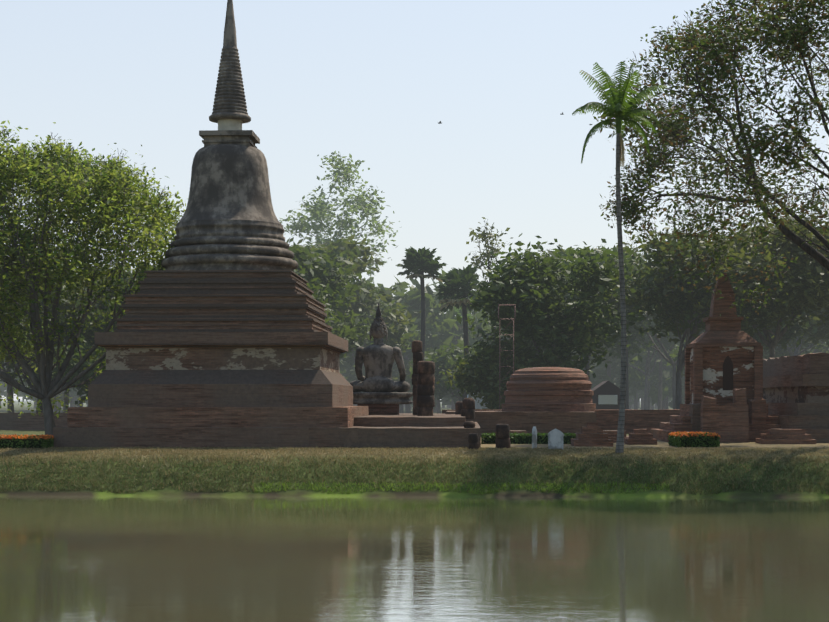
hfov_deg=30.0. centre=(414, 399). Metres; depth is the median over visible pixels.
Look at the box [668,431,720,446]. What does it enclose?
hedge
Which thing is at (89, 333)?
tree
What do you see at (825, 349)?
tree
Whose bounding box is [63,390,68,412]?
tree
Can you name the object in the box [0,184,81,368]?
tree
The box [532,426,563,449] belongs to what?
sema stones
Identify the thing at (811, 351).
tree
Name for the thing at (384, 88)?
sky
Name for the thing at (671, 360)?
tree
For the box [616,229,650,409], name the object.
thin tree
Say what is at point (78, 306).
tree
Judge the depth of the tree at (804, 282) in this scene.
115.28 m
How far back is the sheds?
154.20 m
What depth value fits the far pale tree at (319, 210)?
258.74 m
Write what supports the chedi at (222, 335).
on the ground at (517, 492)
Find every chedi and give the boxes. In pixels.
[53,0,368,447]
[650,273,780,442]
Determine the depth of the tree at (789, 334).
140.25 m
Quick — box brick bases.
[510,422,816,446]
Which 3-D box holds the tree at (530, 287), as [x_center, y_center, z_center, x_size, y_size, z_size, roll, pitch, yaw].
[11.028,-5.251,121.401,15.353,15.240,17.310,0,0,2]
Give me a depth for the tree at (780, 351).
185.89 m
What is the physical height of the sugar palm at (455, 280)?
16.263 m
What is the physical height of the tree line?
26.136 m
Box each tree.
[0,120,185,434]
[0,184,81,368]
[0,263,85,412]
[0,265,113,412]
[3,353,57,387]
[14,364,82,406]
[45,261,164,405]
[45,262,129,393]
[50,263,147,354]
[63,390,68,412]
[279,151,400,275]
[287,237,381,357]
[293,265,345,322]
[297,235,420,355]
[339,298,420,405]
[392,347,470,412]
[407,343,476,400]
[436,342,564,409]
[456,233,656,386]
[465,217,512,340]
[502,241,667,380]
[502,335,619,363]
[582,0,828,321]
[591,317,693,409]
[599,309,704,408]
[609,219,776,408]
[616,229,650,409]
[643,234,819,358]
[668,211,828,357]
[763,311,827,358]
[791,340,823,354]
[796,300,828,346]
[815,342,828,352]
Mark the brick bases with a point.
(592, 434)
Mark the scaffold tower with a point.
(514, 305)
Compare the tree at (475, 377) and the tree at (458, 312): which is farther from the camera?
the tree at (458, 312)
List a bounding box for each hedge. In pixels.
[0,434,53,448]
[481,432,575,443]
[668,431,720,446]
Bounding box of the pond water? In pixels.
[0,496,828,621]
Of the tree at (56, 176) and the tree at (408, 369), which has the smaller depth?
the tree at (56, 176)
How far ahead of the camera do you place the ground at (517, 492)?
64.91 m
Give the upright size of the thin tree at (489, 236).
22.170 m
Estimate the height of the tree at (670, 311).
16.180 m
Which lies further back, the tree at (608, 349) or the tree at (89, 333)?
the tree at (608, 349)
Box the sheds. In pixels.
[467,381,625,409]
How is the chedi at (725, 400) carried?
on the ground at (517, 492)
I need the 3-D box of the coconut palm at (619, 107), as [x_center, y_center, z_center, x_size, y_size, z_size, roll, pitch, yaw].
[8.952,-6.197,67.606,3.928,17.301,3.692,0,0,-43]
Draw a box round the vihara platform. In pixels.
[309,340,510,448]
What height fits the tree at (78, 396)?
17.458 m
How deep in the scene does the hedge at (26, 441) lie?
69.93 m
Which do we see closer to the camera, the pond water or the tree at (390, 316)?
the pond water
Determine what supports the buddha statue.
on the vihara platform
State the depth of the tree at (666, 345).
227.13 m
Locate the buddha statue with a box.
[350,302,412,414]
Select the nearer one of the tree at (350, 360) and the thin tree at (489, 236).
the thin tree at (489, 236)
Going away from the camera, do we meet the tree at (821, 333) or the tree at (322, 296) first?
the tree at (322, 296)
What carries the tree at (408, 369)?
on the ground at (517, 492)
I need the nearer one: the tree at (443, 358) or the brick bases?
the brick bases
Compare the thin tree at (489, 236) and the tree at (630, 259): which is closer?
the tree at (630, 259)
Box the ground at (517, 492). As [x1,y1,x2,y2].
[0,400,828,496]
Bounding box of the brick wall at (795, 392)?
[763,353,828,442]
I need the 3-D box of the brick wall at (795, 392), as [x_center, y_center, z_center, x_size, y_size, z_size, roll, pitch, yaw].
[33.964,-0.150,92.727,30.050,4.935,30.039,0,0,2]
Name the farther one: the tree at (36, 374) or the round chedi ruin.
the tree at (36, 374)
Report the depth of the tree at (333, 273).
146.19 m
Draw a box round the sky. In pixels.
[0,0,828,399]
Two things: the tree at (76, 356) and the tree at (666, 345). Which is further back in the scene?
the tree at (666, 345)
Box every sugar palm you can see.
[395,246,447,360]
[432,263,486,400]
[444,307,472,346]
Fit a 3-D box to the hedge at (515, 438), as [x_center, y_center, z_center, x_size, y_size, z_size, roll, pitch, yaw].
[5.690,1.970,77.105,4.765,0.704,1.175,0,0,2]
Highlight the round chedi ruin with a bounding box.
[446,367,595,435]
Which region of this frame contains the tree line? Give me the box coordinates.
[0,269,828,412]
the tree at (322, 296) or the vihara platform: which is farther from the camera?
the tree at (322, 296)
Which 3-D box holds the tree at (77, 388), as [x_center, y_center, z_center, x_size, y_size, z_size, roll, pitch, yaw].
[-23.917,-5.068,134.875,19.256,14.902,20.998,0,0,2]
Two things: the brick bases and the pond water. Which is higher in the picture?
the brick bases
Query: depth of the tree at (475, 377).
118.92 m
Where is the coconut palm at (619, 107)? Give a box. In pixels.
[572,61,667,452]
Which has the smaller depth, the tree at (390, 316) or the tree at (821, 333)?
the tree at (821, 333)
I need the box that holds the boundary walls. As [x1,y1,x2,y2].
[0,409,679,433]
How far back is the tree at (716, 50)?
71.76 m
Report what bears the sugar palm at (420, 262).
on the ground at (517, 492)
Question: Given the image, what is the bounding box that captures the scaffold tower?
[498,304,515,409]
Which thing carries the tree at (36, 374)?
on the ground at (517, 492)

